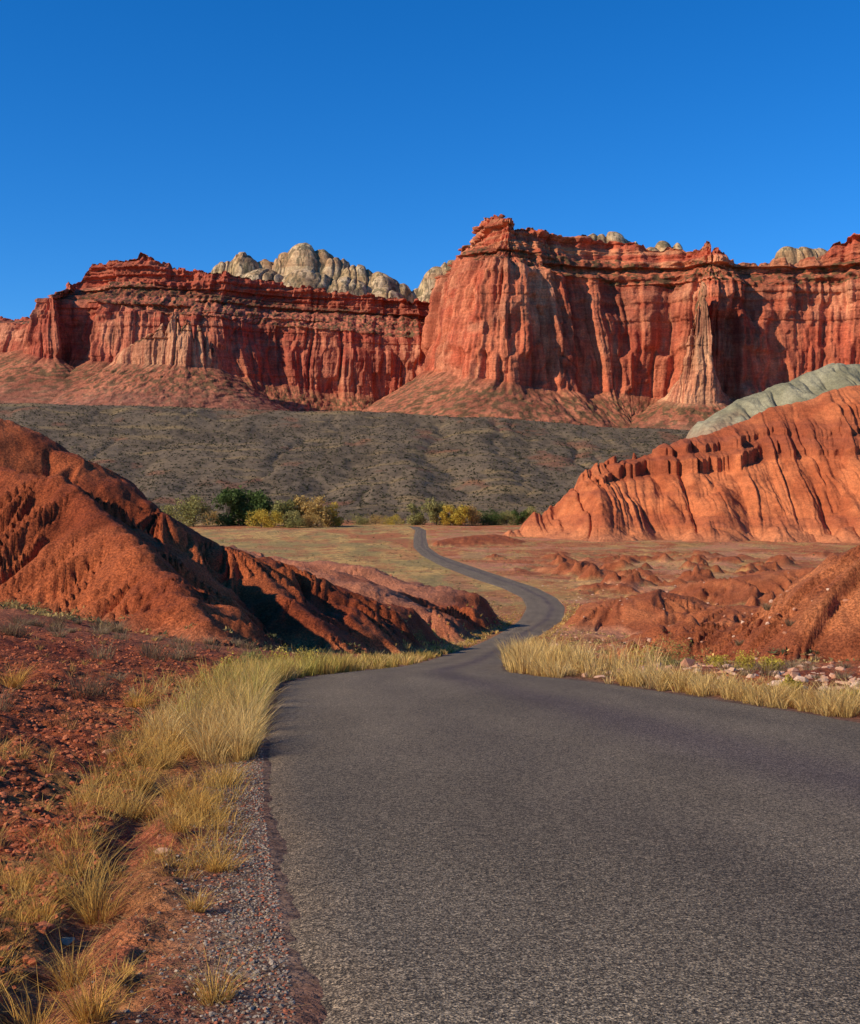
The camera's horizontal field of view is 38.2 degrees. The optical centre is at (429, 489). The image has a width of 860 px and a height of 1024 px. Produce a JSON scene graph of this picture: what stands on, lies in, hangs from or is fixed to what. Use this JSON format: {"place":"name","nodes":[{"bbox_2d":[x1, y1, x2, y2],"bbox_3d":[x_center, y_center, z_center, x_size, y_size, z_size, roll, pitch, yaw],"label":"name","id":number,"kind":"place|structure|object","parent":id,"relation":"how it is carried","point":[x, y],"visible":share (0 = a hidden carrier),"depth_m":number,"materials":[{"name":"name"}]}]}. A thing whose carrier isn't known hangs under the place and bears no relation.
{"place":"outdoors","nodes":[
{"label":"outdoors","id":0,"kind":"place"},
{"bbox_2d":[59,686,294,1023],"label":"shoulder gravel","id":1,"kind":"structure","parent":0,"point":[263,1016],"depth_m":5.92,"materials":[{"name":"grey gravel"}]},
{"bbox_2d":[0,252,429,411],"bbox_3d":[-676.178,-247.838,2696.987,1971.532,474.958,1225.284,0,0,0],"label":"red rock mesa","id":2,"kind":"structure","parent":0,"point":[302,348],"depth_m":2462.98,"materials":[{"name":"stone"}]},
{"bbox_2d":[47,312,288,410],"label":"buttress","id":3,"kind":"object","parent":2,"relation":"attached to","point":[173,364],"visible":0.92,"depth_m":2206.76,"materials":[{"name":"red stone"}]},
{"bbox_2d":[211,243,454,302],"bbox_3d":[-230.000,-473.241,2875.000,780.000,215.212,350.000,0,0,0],"label":"white sandstone domes","id":4,"kind":"structure","parent":2,"relation":"on","point":[299,265],"depth_m":2850.36,"materials":[{"name":"beige stone"}]},
{"bbox_2d":[0,403,859,1023],"bbox_3d":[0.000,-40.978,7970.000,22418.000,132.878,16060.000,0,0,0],"label":"ground","id":5,"kind":"structure","parent":0,"point":[86,535],"depth_m":72.75,"materials":[{"name":"soil"}]},
{"bbox_2d":[0,624,264,1001],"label":"red dirt clods","id":6,"kind":"object","parent":5,"relation":"on","point":[27,960],"visible":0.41,"depth_m":11.32,"materials":[{"name":"soil"}]},
{"bbox_2d":[160,504,180,521],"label":"cottonwood tree","id":7,"kind":"object","parent":5,"relation":"on","point":[168,511],"visible":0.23,"depth_m":799.08,"materials":[{"name":"green plant"}]},
{"bbox_2d":[171,494,214,526],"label":"cottonwood tree","id":8,"kind":"object","parent":5,"relation":"on","point":[190,509],"visible":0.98,"depth_m":785.93,"materials":[{"name":"green plant"}]},
{"bbox_2d":[201,510,220,524],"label":"cottonwood tree","id":9,"kind":"object","parent":5,"relation":"on","point":[214,514],"visible":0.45,"depth_m":819.34,"materials":[{"name":"green plant"}]},
{"bbox_2d":[211,487,241,525],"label":"cottonwood tree","id":10,"kind":"object","parent":5,"relation":"on","point":[227,497],"visible":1,"depth_m":797.42,"materials":[{"name":"green plant"}]},
{"bbox_2d":[227,485,253,525],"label":"cottonwood tree","id":11,"kind":"object","parent":5,"relation":"on","point":[240,506],"visible":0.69,"depth_m":804.95,"materials":[{"name":"green plant"}]},
{"bbox_2d":[241,489,273,525],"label":"cottonwood tree","id":12,"kind":"object","parent":5,"relation":"on","point":[259,501],"visible":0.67,"depth_m":802.08,"materials":[{"name":"green plant"}]},
{"bbox_2d":[244,508,272,527],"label":"cottonwood tree","id":13,"kind":"object","parent":5,"relation":"on","point":[258,516],"visible":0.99,"depth_m":768.28,"materials":[{"name":"yellow plant"}]},
{"bbox_2d":[260,510,285,527],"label":"cottonwood tree","id":14,"kind":"object","parent":5,"relation":"on","point":[278,517],"visible":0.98,"depth_m":767.22,"materials":[{"name":"yellow plant"}]},
{"bbox_2d":[271,499,302,525],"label":"cottonwood tree","id":15,"kind":"object","parent":5,"relation":"on","point":[283,507],"visible":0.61,"depth_m":787.16,"materials":[{"name":"green plant"}]},
{"bbox_2d":[281,510,306,527],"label":"cottonwood tree","id":16,"kind":"object","parent":5,"relation":"on","point":[293,522],"visible":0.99,"depth_m":763.78,"materials":[{"name":"green plant"}]},
{"bbox_2d":[285,494,312,525],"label":"cottonwood tree","id":17,"kind":"object","parent":5,"relation":"on","point":[299,501],"visible":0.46,"depth_m":791.70,"materials":[{"name":"yellow plant"}]},
{"bbox_2d":[301,512,323,527],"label":"cottonwood tree","id":18,"kind":"object","parent":5,"relation":"on","point":[309,522],"visible":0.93,"depth_m":769.35,"materials":[{"name":"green plant"}]},
{"bbox_2d":[300,495,337,526],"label":"cottonwood tree","id":19,"kind":"object","parent":5,"relation":"on","point":[316,508],"visible":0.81,"depth_m":785.26,"materials":[{"name":"yellow plant"}]},
{"bbox_2d":[320,501,343,526],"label":"cottonwood tree","id":20,"kind":"object","parent":5,"relation":"on","point":[338,521],"visible":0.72,"depth_m":792.55,"materials":[{"name":"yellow plant"}]},
{"bbox_2d":[0,403,686,523],"bbox_3d":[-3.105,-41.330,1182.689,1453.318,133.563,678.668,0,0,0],"label":"slope shrubs","id":21,"kind":"object","parent":5,"relation":"on","point":[354,469],"visible":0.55,"depth_m":1203.57,"materials":[{"name":"green plant"}]},
{"bbox_2d":[345,511,369,524],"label":"cottonwood tree","id":22,"kind":"object","parent":5,"relation":"on","point":[358,521],"visible":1,"depth_m":826.93,"materials":[{"name":"green plant"}]},
{"bbox_2d":[365,515,388,524],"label":"cottonwood tree","id":23,"kind":"object","parent":5,"relation":"on","point":[376,520],"visible":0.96,"depth_m":830.92,"materials":[{"name":"yellow plant"}]},
{"bbox_2d":[382,514,403,524],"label":"cottonwood tree","id":24,"kind":"object","parent":5,"relation":"on","point":[393,520],"visible":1,"depth_m":830.22,"materials":[{"name":"yellow plant"}]},
{"bbox_2d":[406,502,428,524],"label":"cottonwood tree","id":25,"kind":"object","parent":5,"relation":"on","point":[412,518],"visible":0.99,"depth_m":820.15,"materials":[{"name":"green plant"}]},
{"bbox_2d":[0,589,859,1023],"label":"roadside grass","id":26,"kind":"structure","parent":5,"relation":"on","point":[224,713],"depth_m":13.37,"materials":[{"name":"yellow plant"}]},
{"bbox_2d":[0,601,859,711],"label":"dry brush","id":27,"kind":"object","parent":5,"relation":"on","point":[100,628],"visible":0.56,"depth_m":33.03,"materials":[{"name":"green plant"}]},
{"bbox_2d":[0,525,859,664],"bbox_3d":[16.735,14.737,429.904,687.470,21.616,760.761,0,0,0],"label":"desert scrub","id":28,"kind":"object","parent":5,"relation":"on","point":[33,609],"visible":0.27,"depth_m":58.48,"materials":[{"name":"green plant"}]},
{"bbox_2d":[420,497,450,524],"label":"cottonwood tree","id":29,"kind":"object","parent":5,"relation":"on","point":[433,507],"visible":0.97,"depth_m":813.01,"materials":[{"name":"green plant"}]},
{"bbox_2d":[439,504,460,525],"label":"cottonwood tree","id":30,"kind":"object","parent":5,"relation":"on","point":[449,519],"visible":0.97,"depth_m":808.59,"materials":[{"name":"yellow plant"}]},
{"bbox_2d":[61,658,850,944],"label":"desert rocks","id":31,"kind":"object","parent":5,"relation":"on","point":[69,940],"visible":0.29,"depth_m":13.49,"materials":[{"name":"stone"}]},
{"bbox_2d":[452,504,470,525],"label":"cottonwood tree","id":32,"kind":"object","parent":5,"relation":"on","point":[462,513],"visible":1,"depth_m":804.35,"materials":[{"name":"yellow plant"}]},
{"bbox_2d":[465,504,481,525],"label":"cottonwood tree","id":33,"kind":"object","parent":5,"relation":"on","point":[473,520],"visible":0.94,"depth_m":810.34,"materials":[{"name":"yellow plant"}]},
{"bbox_2d":[474,509,497,525],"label":"cottonwood tree","id":34,"kind":"object","parent":5,"relation":"on","point":[483,520],"visible":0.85,"depth_m":817.21,"materials":[{"name":"green plant"}]},
{"bbox_2d":[484,509,510,524],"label":"cottonwood tree","id":35,"kind":"object","parent":5,"relation":"on","point":[494,516],"visible":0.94,"depth_m":818.69,"materials":[{"name":"green plant"}]},
{"bbox_2d":[495,509,516,524],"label":"cottonwood tree","id":36,"kind":"object","parent":5,"relation":"on","point":[508,514],"visible":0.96,"depth_m":820.69,"materials":[{"name":"green plant"}]},
{"bbox_2d":[510,510,528,524],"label":"cottonwood tree","id":37,"kind":"object","parent":5,"relation":"on","point":[518,518],"visible":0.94,"depth_m":822.70,"materials":[{"name":"green plant"}]},
{"bbox_2d":[521,506,538,522],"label":"cottonwood tree","id":38,"kind":"object","parent":5,"relation":"on","point":[530,510],"visible":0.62,"depth_m":824.44,"materials":[{"name":"green plant"}]},
{"bbox_2d":[212,628,859,696],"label":"rabbitbrush","id":39,"kind":"object","parent":5,"relation":"on","point":[716,657],"visible":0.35,"depth_m":36.13,"materials":[{"name":"green plant"}]},
{"bbox_2d":[542,569,859,697],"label":"scattered rocks","id":40,"kind":"object","parent":5,"relation":"on","point":[794,674],"visible":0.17,"depth_m":31.91,"materials":[{"name":"stone"}]},
{"bbox_2d":[0,0,859,319],"label":"sky","id":41,"kind":"structure","parent":0,"point":[376,135],"materials":[{"name":"blue"}]},
{"bbox_2d":[266,526,859,1023],"bbox_3d":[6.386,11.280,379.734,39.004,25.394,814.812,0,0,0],"label":"road","id":42,"kind":"structure","parent":0,"point":[476,834],"depth_m":7.86,"materials":[{"name":"grey asphalt"}]},
{"bbox_2d":[362,214,859,427],"bbox_3d":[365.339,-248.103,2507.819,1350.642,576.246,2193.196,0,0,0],"label":"sandstone butte","id":43,"kind":"object","parent":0,"point":[530,324],"visible":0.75,"depth_m":1936.24,"materials":[{"name":"red stone"}]},
{"bbox_2d":[628,281,733,429],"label":"sandstone buttress","id":44,"kind":"structure","parent":43,"relation":"on","point":[692,397],"depth_m":1845.87,"materials":[{"name":"stone"}]},
{"bbox_2d":[589,231,826,264],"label":"white sandstone domes","id":45,"kind":"structure","parent":43,"relation":"on","point":[792,255],"depth_m":2122.70,"materials":[{"name":"beige stone"}]},
{"bbox_2d":[503,363,859,542],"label":"red badland hill","id":46,"kind":"structure","parent":0,"point":[780,462],"depth_m":616.98,"materials":[{"name":"stone"}]}
]}

